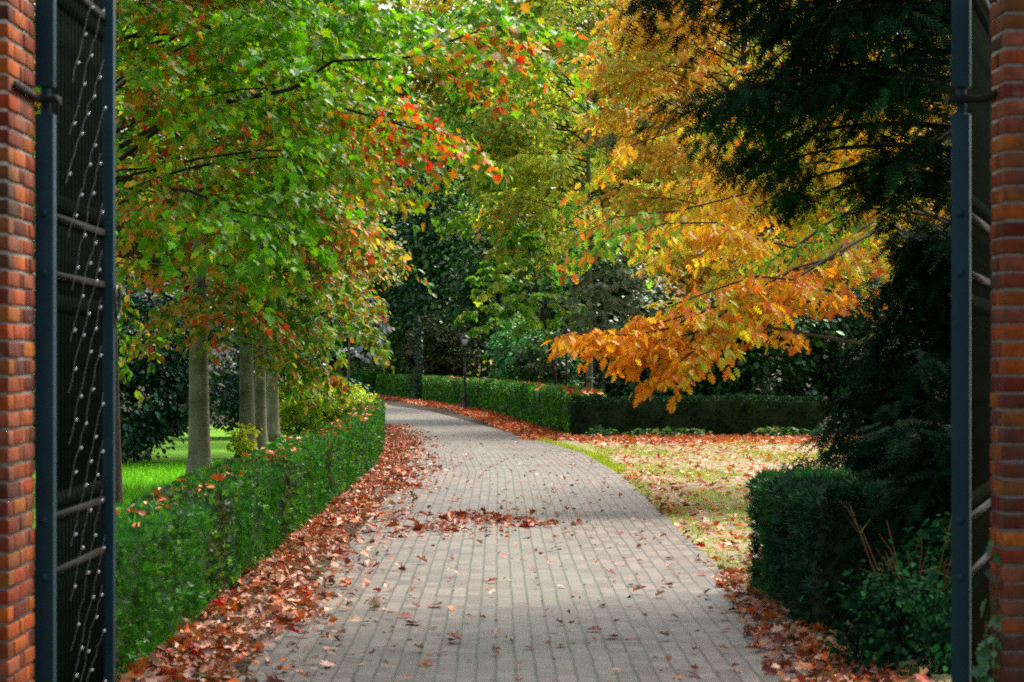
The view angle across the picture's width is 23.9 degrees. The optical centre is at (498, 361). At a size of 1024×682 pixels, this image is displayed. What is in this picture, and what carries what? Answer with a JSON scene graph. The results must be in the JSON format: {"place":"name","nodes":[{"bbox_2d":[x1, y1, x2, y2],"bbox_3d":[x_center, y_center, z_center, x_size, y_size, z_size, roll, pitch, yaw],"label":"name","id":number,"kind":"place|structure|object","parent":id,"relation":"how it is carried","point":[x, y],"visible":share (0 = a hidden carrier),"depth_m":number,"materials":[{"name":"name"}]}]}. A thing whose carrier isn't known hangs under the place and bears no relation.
{"place":"outdoors","nodes":[
{"label":"outdoors","id":0,"kind":"place"},
{"bbox_2d":[33,425,308,527],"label":"lawn","id":1,"kind":"structure","parent":0,"point":[219,441],"depth_m":43.19,"materials":[{"name":"green plant"}]},
{"bbox_2d":[33,290,148,443],"bbox_3d":[-7.686,0.033,40.014,4.695,3.315,4.875,0,0,0],"label":"evergreen shrub","id":2,"kind":"object","parent":1,"relation":"on","point":[119,353],"depth_m":39.59,"materials":[{"name":"green plant"}]},
{"bbox_2d":[33,456,244,527],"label":"lawn grass","id":3,"kind":"structure","parent":1,"relation":"on","point":[163,470],"depth_m":33.22,"materials":[{"name":"green plant"}]},
{"bbox_2d":[116,258,238,465],"bbox_3d":[-5.615,0.001,37.461,3.083,3.345,3.760,0,0,0],"label":"evergreen shrub","id":4,"kind":"object","parent":1,"relation":"on","point":[151,427],"visible":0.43,"depth_m":37.14,"materials":[{"name":"green plant"}]},
{"bbox_2d":[33,0,436,475],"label":"broadleaf tree","id":5,"kind":"object","parent":1,"relation":"on","point":[202,313],"visible":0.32,"depth_m":30.42,"materials":[{"name":"green plant"}]},
{"bbox_2d":[224,423,262,457],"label":"yellow green shrub","id":6,"kind":"object","parent":1,"relation":"on","point":[242,446],"visible":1,"depth_m":37.47,"materials":[{"name":"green plant"}]},
{"bbox_2d":[129,0,393,457],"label":"broadleaf tree","id":7,"kind":"object","parent":1,"relation":"on","point":[246,407],"visible":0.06,"depth_m":39.88,"materials":[{"name":"green plant"}]},
{"bbox_2d":[187,306,338,434],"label":"evergreen shrub","id":8,"kind":"object","parent":1,"relation":"on","point":[230,400],"visible":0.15,"depth_m":49.96,"materials":[{"name":"green plant"}]},
{"bbox_2d":[141,6,410,441],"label":"broadleaf tree","id":9,"kind":"object","parent":1,"relation":"on","point":[273,424],"visible":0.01,"depth_m":47.93,"materials":[{"name":"green plant"}]},
{"bbox_2d":[181,9,408,450],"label":"broadleaf tree","id":10,"kind":"object","parent":1,"relation":"on","point":[260,405],"visible":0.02,"depth_m":41.91,"materials":[{"name":"green plant"}]},
{"bbox_2d":[33,0,596,504],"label":"broadleaf tree","id":11,"kind":"object","parent":1,"relation":"on","point":[219,54],"visible":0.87,"depth_m":20.56,"materials":[{"name":"green plant"}]},
{"bbox_2d":[266,377,386,436],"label":"yellow green shrub","id":12,"kind":"object","parent":1,"relation":"on","point":[289,412],"visible":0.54,"depth_m":49.47,"materials":[{"name":"green plant"}]},
{"bbox_2d":[346,377,371,411],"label":"dark shrub","id":13,"kind":"object","parent":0,"point":[365,385],"visible":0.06,"depth_m":55.91,"materials":[{"name":"green plant"}]},
{"bbox_2d":[33,392,829,681],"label":"driveway","id":14,"kind":"structure","parent":0,"point":[523,624],"depth_m":16.60,"materials":[{"name":"brick"}]},
{"bbox_2d":[267,671,280,678],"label":"fallen leaf","id":15,"kind":"object","parent":14,"relation":"on","point":[273,674],"visible":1,"depth_m":11.97,"materials":[{"name":"brown plant"}]},
{"bbox_2d":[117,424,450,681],"bbox_3d":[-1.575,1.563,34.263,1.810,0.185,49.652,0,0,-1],"label":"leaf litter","id":16,"kind":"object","parent":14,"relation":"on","point":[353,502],"visible":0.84,"depth_m":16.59,"materials":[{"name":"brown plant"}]},
{"bbox_2d":[395,611,412,617],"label":"fallen leaf","id":17,"kind":"object","parent":14,"relation":"on","point":[404,614],"visible":1,"depth_m":14.98,"materials":[{"name":"plant"}]},
{"bbox_2d":[412,641,423,648],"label":"fallen leaf","id":18,"kind":"object","parent":14,"relation":"on","point":[417,645],"visible":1,"depth_m":13.20,"materials":[{"name":"plant"}]},
{"bbox_2d":[415,555,427,561],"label":"fallen leaf","id":19,"kind":"object","parent":14,"relation":"on","point":[421,557],"visible":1,"depth_m":18.91,"materials":[{"name":"brown plant"}]},
{"bbox_2d":[421,660,434,663],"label":"fallen leaf","id":20,"kind":"object","parent":14,"relation":"on","point":[429,661],"visible":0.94,"depth_m":12.64,"materials":[{"name":"pink plant"}]},
{"bbox_2d":[446,629,461,639],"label":"fallen leaf","id":21,"kind":"object","parent":14,"relation":"on","point":[455,634],"visible":1,"depth_m":13.62,"materials":[{"name":"brown plant"}]},
{"bbox_2d":[353,499,595,539],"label":"leaf litter","id":22,"kind":"object","parent":14,"relation":"on","point":[460,517],"visible":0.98,"depth_m":23.37,"materials":[{"name":"brown plant"}]},
{"bbox_2d":[492,627,501,633],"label":"fallen leaf","id":23,"kind":"object","parent":14,"relation":"on","point":[496,630],"visible":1,"depth_m":13.93,"materials":[{"name":"beige plant"}]},
{"bbox_2d":[491,643,502,649],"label":"fallen leaf","id":24,"kind":"object","parent":14,"relation":"on","point":[495,648],"visible":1,"depth_m":13.05,"materials":[{"name":"brown plant"}]},
{"bbox_2d":[280,435,797,681],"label":"leaf litter","id":25,"kind":"object","parent":14,"relation":"on","point":[428,655],"visible":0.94,"depth_m":17.16,"materials":[{"name":"brown plant"}]},
{"bbox_2d":[586,625,602,629],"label":"fallen leaf","id":26,"kind":"object","parent":14,"relation":"on","point":[593,627],"visible":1,"depth_m":14.21,"materials":[{"name":"plant"}]},
{"bbox_2d":[606,568,615,573],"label":"fallen leaf","id":27,"kind":"object","parent":14,"relation":"on","point":[612,571],"visible":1,"depth_m":17.82,"materials":[{"name":"beige plant"}]},
{"bbox_2d":[633,584,645,590],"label":"fallen leaf","id":28,"kind":"object","parent":14,"relation":"on","point":[638,587],"visible":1,"depth_m":16.47,"materials":[{"name":"brown plant"}]},
{"bbox_2d":[658,628,669,635],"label":"fallen leaf","id":29,"kind":"object","parent":14,"relation":"on","point":[663,633],"visible":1,"depth_m":13.76,"materials":[{"name":"brown plant"}]},
{"bbox_2d":[729,666,741,673],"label":"fallen leaf","id":30,"kind":"object","parent":14,"relation":"on","point":[736,670],"visible":1,"depth_m":12.13,"materials":[{"name":"beige plant"}]},
{"bbox_2d":[33,365,948,681],"bbox_3d":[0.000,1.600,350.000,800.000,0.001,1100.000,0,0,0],"label":"ground","id":31,"kind":"structure","parent":0,"point":[247,661],"depth_m":18.66,"materials":[{"name":"soil"}]},
{"bbox_2d":[0,0,35,681],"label":"gate pier","id":32,"kind":"structure","parent":31,"relation":"on","point":[17,327],"depth_m":8.95,"materials":[{"name":"brick"}]},
{"bbox_2d":[13,81,61,104],"bbox_3d":[-1.736,-1.010,9.120,0.075,0.032,0.560,0,0,0],"label":"hinge strap","id":33,"kind":"object","parent":32,"relation":"attached to","point":[29,93],"visible":1,"depth_m":9.25,"materials":[{"name":"paint"}]},
{"bbox_2d":[35,0,120,681],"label":"gate leaf","id":34,"kind":"object","parent":32,"relation":"attached to","point":[60,27],"visible":0.98,"depth_m":10.07,"materials":[{"name":"paint"}]},
{"bbox_2d":[66,0,106,681],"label":"fairy lights","id":35,"kind":"object","parent":34,"relation":"attached to","point":[90,352],"visible":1,"depth_m":10.23},
{"bbox_2d":[33,0,40,275],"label":"tall tree","id":36,"kind":"object","parent":31,"relation":"on","point":[36,109],"visible":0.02,"depth_m":132.21,"materials":[{"name":"green plant"}]},
{"bbox_2d":[33,0,192,293],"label":"tall tree","id":37,"kind":"object","parent":31,"relation":"on","point":[117,177],"depth_m":132.96,"materials":[{"name":"green plant"}]},
{"bbox_2d":[116,0,276,347],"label":"tall tree","id":38,"kind":"object","parent":31,"relation":"on","point":[154,259],"visible":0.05,"depth_m":126.34,"materials":[{"name":"green plant"}]},
{"bbox_2d":[33,390,386,681],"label":"clipped hedge","id":39,"kind":"object","parent":31,"relation":"on","point":[190,551],"visible":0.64,"depth_m":16.34,"materials":[{"name":"green plant"}]},
{"bbox_2d":[116,395,381,526],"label":"hedge leaf litter","id":40,"kind":"object","parent":39,"relation":"on","point":[218,477],"visible":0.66,"depth_m":18.96,"materials":[{"name":"brown plant"}]},
{"bbox_2d":[176,369,383,394],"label":"clipped hedge","id":41,"kind":"object","parent":31,"relation":"on","point":[369,378],"visible":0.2,"depth_m":113.04,"materials":[{"name":"green plant"}]},
{"bbox_2d":[212,0,436,374],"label":"tall tree","id":42,"kind":"object","parent":31,"relation":"on","point":[397,66],"visible":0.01,"depth_m":131.22,"materials":[{"name":"green plant"}]},
{"bbox_2d":[266,309,387,372],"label":"evergreen tree","id":43,"kind":"object","parent":31,"relation":"on","point":[354,359],"visible":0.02,"depth_m":123.03,"materials":[{"name":"green plant"}]},
{"bbox_2d":[314,270,394,381],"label":"silver leaved tree","id":44,"kind":"object","parent":31,"relation":"on","point":[386,327],"visible":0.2,"depth_m":62.97,"materials":[{"name":"green plant"}]},
{"bbox_2d":[329,106,448,371],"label":"evergreen tree","id":45,"kind":"object","parent":31,"relation":"on","point":[384,222],"visible":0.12,"depth_m":114.86,"materials":[{"name":"green plant"}]},
{"bbox_2d":[361,321,424,374],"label":"mixed shrub","id":46,"kind":"object","parent":31,"relation":"on","point":[392,361],"visible":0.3,"depth_m":113.39,"materials":[{"name":"green plant"}]},
{"bbox_2d":[412,316,423,399],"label":"ivy clad trunk","id":47,"kind":"object","parent":31,"relation":"on","point":[418,349],"visible":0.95,"depth_m":96.55,"materials":[{"name":"green plant"}]},
{"bbox_2d":[362,115,493,375],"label":"evergreen tree","id":48,"kind":"object","parent":31,"relation":"on","point":[413,296],"visible":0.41,"depth_m":108.85,"materials":[{"name":"green plant"}]},
{"bbox_2d":[357,0,501,376],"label":"tall tree","id":49,"kind":"object","parent":31,"relation":"on","point":[424,87],"visible":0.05,"depth_m":133.59,"materials":[{"name":"green plant"}]},
{"bbox_2d":[395,313,487,383],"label":"mixed shrub","id":50,"kind":"object","parent":31,"relation":"on","point":[442,339],"visible":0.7,"depth_m":99.51,"materials":[{"name":"green plant"}]},
{"bbox_2d":[460,332,469,407],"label":"lamp post","id":51,"kind":"object","parent":31,"relation":"on","point":[464,338],"visible":0.95,"depth_m":78.45,"materials":[{"name":"black metal"}]},
{"bbox_2d":[373,394,578,440],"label":"leaf litter","id":52,"kind":"object","parent":31,"relation":"on","point":[521,428],"visible":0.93,"depth_m":61.40,"materials":[{"name":"brown plant"}]},
{"bbox_2d":[454,248,524,376],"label":"young tree","id":53,"kind":"object","parent":31,"relation":"on","point":[479,297],"visible":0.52,"depth_m":87.75,"materials":[{"name":"green plant"}]},
{"bbox_2d":[375,373,606,434],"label":"clipped hedge","id":54,"kind":"object","parent":31,"relation":"on","point":[544,406],"visible":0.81,"depth_m":69.45,"materials":[{"name":"green plant"}]},
{"bbox_2d":[422,375,603,394],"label":"hedge leaf litter","id":55,"kind":"object","parent":54,"relation":"on","point":[573,388],"visible":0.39,"depth_m":52.00,"materials":[{"name":"brown plant"}]},
{"bbox_2d":[416,186,576,378],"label":"evergreen tree","id":56,"kind":"object","parent":31,"relation":"on","point":[467,270],"visible":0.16,"depth_m":103.03,"materials":[{"name":"green plant"}]},
{"bbox_2d":[412,0,640,331],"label":"autumn tree","id":57,"kind":"object","parent":31,"relation":"on","point":[464,128],"visible":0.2,"depth_m":83.52,"materials":[{"name":"green plant"}]},
{"bbox_2d":[482,311,578,390],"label":"laurel shrub","id":58,"kind":"object","parent":31,"relation":"on","point":[500,349],"visible":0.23,"depth_m":75.60,"materials":[{"name":"green plant"}]},
{"bbox_2d":[487,221,587,384],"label":"young tree","id":59,"kind":"object","parent":31,"relation":"on","point":[542,252],"visible":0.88,"depth_m":62.80,"materials":[{"name":"green plant"}]},
{"bbox_2d":[413,0,679,316],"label":"tall tree","id":60,"kind":"object","parent":31,"relation":"on","point":[630,175],"visible":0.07,"depth_m":125.90,"materials":[{"name":"green plant"}]},
{"bbox_2d":[501,333,593,386],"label":"mixed shrub","id":61,"kind":"object","parent":31,"relation":"on","point":[529,371],"visible":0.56,"depth_m":69.67,"materials":[{"name":"green plant"}]},
{"bbox_2d":[561,326,569,385],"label":"lamp post","id":62,"kind":"object","parent":31,"relation":"on","point":[566,358],"visible":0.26,"depth_m":63.97,"materials":[{"name":"black metal"}]},
{"bbox_2d":[427,0,725,389],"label":"autumn tree","id":63,"kind":"object","parent":31,"relation":"on","point":[524,161],"visible":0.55,"depth_m":66.44,"materials":[{"name":"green plant"}]},
{"bbox_2d":[497,222,683,388],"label":"evergreen tree","id":64,"kind":"object","parent":31,"relation":"on","point":[622,292],"visible":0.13,"depth_m":95.06,"materials":[{"name":"green plant"}]},
{"bbox_2d":[547,232,666,394],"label":"young tree","id":65,"kind":"object","parent":31,"relation":"on","point":[593,292],"visible":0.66,"depth_m":53.64,"materials":[{"name":"green plant"}]},
{"bbox_2d":[580,321,732,401],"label":"laurel shrub","id":66,"kind":"object","parent":31,"relation":"on","point":[618,387],"visible":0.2,"depth_m":53.88,"materials":[{"name":"green plant"}]},
{"bbox_2d":[584,0,803,370],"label":"tall tree","id":67,"kind":"object","parent":31,"relation":"on","point":[683,279],"visible":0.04,"depth_m":130.12,"materials":[{"name":"yellow plant"}]},
{"bbox_2d":[536,434,950,681],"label":"verge","id":68,"kind":"structure","parent":31,"relation":"on","point":[910,665],"depth_m":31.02,"materials":[{"name":"plant"}]},
{"bbox_2d":[567,392,827,436],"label":"clipped hedge","id":69,"kind":"object","parent":68,"relation":"on","point":[716,417],"visible":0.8,"depth_m":50.46,"materials":[{"name":"green plant"}]},
{"bbox_2d":[584,423,823,437],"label":"ground cover","id":70,"kind":"object","parent":68,"relation":"on","point":[776,431],"visible":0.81,"depth_m":49.54,"materials":[{"name":"green plant"}]},
{"bbox_2d":[575,433,851,581],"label":"leaf litter","id":71,"kind":"object","parent":68,"relation":"on","point":[651,439],"visible":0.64,"depth_m":40.04,"materials":[{"name":"brown plant"}]},
{"bbox_2d":[541,0,953,413],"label":"oak tree","id":72,"kind":"object","parent":68,"relation":"on","point":[741,306],"visible":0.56,"depth_m":27.04,"materials":[{"name":"brown plant"}]},
{"bbox_2d":[582,0,955,263],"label":"yew tree","id":73,"kind":"object","parent":68,"relation":"on","point":[847,83],"visible":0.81,"depth_m":16.03,"materials":[{"name":"green plant"}]},
{"bbox_2d":[617,469,947,681],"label":"leaf litter","id":74,"kind":"object","parent":68,"relation":"on","point":[812,641],"visible":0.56,"depth_m":13.64,"materials":[{"name":"brown plant"}]},
{"bbox_2d":[742,461,918,631],"bbox_3d":[2.139,1.149,15.570,0.944,0.998,3.014,0,0,0],"label":"clipped hedge","id":75,"kind":"object","parent":68,"relation":"on","point":[802,517],"visible":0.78,"depth_m":14.41,"materials":[{"name":"green plant"}]},
{"bbox_2d":[776,424,950,596],"bbox_3d":[2.737,1.187,15.181,2.023,1.573,1.894,0,0,31],"label":"yew bush","id":76,"kind":"object","parent":68,"relation":"on","point":[894,451],"visible":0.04,"depth_m":15.21,"materials":[{"name":"green plant"}]},
{"bbox_2d":[780,217,950,471],"bbox_3d":[3.933,0.555,19.800,3.156,3.668,3.384,0,0,0],"label":"yew bush","id":77,"kind":"object","parent":68,"relation":"on","point":[920,282],"visible":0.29,"depth_m":19.53,"materials":[{"name":"green plant"}]},
{"bbox_2d":[800,545,950,681],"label":"leafy bush","id":78,"kind":"object","parent":68,"relation":"on","point":[918,615],"visible":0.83,"depth_m":12.35,"materials":[{"name":"broad green leaf"},{"name":"brown twig"}]},
{"bbox_2d":[821,413,942,473],"bbox_3d":[3.062,1.129,17.620,1.813,1.506,1.616,0,0,0],"label":"yew bush","id":79,"kind":"object","parent":68,"relation":"on","point":[884,430],"visible":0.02,"depth_m":17.51,"materials":[{"name":"green plant"}]},
{"bbox_2d":[822,425,950,639],"bbox_3d":[2.613,1.096,13.836,1.562,1.630,1.314,0,0,-24],"label":"yew bush","id":80,"kind":"object","parent":68,"relation":"on","point":[927,493],"visible":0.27,"depth_m":13.70,"materials":[{"name":"green plant"}]},
{"bbox_2d":[838,511,950,651],"bbox_3d":[2.423,1.192,13.188,1.111,0.895,1.066,0,0,30],"label":"leafy bush","id":81,"kind":"object","parent":68,"relation":"on","point":[931,540],"visible":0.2,"depth_m":13.13,"materials":[{"name":"broad green leaf"},{"name":"brown twig"}]},
{"bbox_2d":[839,500,950,660],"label":"dry twigs","id":82,"kind":"object","parent":68,"relation":"on","point":[940,564],"visible":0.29,"depth_m":12.93,"materials":[{"name":"brown plant"}]},
{"bbox_2d":[882,141,948,400],"bbox_3d":[7.823,-1.543,33.359,6.008,6.572,7.277,0,0,-25],"label":"evergreen tree","id":83,"kind":"object","parent":68,"relation":"on","point":[948,231],"visible":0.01,"depth_m":33.06,"materials":[{"name":"green plant"}]},
{"bbox_2d":[989,0,1023,681],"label":"gate pier","id":84,"kind":"structure","parent":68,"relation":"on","point":[1006,232],"depth_m":9.03,"materials":[{"name":"brick"}]},
{"bbox_2d":[945,89,995,105],"bbox_3d":[1.826,-1.010,9.281,0.097,0.032,0.328,0,0,-32],"label":"hinge strap","id":85,"kind":"object","parent":84,"relation":"attached to","point":[980,98],"visible":1,"depth_m":9.31,"materials":[{"name":"paint"}]},
{"bbox_2d":[951,0,991,681],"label":"gate leaf","id":86,"kind":"object","parent":84,"relation":"attached to","point":[971,274],"visible":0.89,"depth_m":9.36,"materials":[{"name":"paint"}]},
{"bbox_2d":[968,534,1003,681],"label":"ivy plant","id":87,"kind":"object","parent":84,"relation":"attached to","point":[984,654],"visible":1,"depth_m":9.11,"materials":[{"name":"green plant"}]},
{"bbox_2d":[560,0,929,381],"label":"autumn tree","id":88,"kind":"object","parent":31,"relation":"on","point":[629,77],"visible":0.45,"depth_m":56.26,"materials":[{"name":"yellow plant"}]},
{"bbox_2d":[666,281,844,429],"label":"laurel shrub","id":89,"kind":"object","parent":31,"relation":"on","point":[756,365],"visible":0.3,"depth_m":53.28,"materials":[{"name":"green plant"}]},
{"bbox_2d":[643,0,934,393],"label":"autumn tree","id":90,"kind":"object","parent":31,"relation":"on","point":[714,278],"visible":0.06,"depth_m":59.30,"materials":[{"name":"orange plant"}]},
{"bbox_2d":[726,15,935,361],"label":"tall tree","id":91,"kind":"object","parent":31,"relation":"on","point":[779,225],"depth_m":133.49,"materials":[{"name":"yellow plant"}]},
{"bbox_2d":[762,269,922,430],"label":"laurel shrub","id":92,"kind":"object","parent":31,"relation":"on","point":[831,364],"visible":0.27,"depth_m":54.04,"materials":[{"name":"green plant"}]},
{"bbox_2d":[825,35,955,350],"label":"autumn tree","id":93,"kind":"object","parent":31,"relation":"on","point":[873,212],"visible":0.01,"depth_m":57.02,"materials":[{"name":"orange plant"}]},
{"bbox_2d":[857,4,954,297],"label":"tall tree","id":94,"kind":"object","parent":31,"relation":"on","point":[929,205],"visible":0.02,"depth_m":126.94,"materials":[{"name":"green plant"}]},
{"bbox_2d":[33,0,950,364],"label":"sky","id":95,"kind":"structure","parent":0,"point":[213,351],"materials":[{"name":"white"}]}
]}

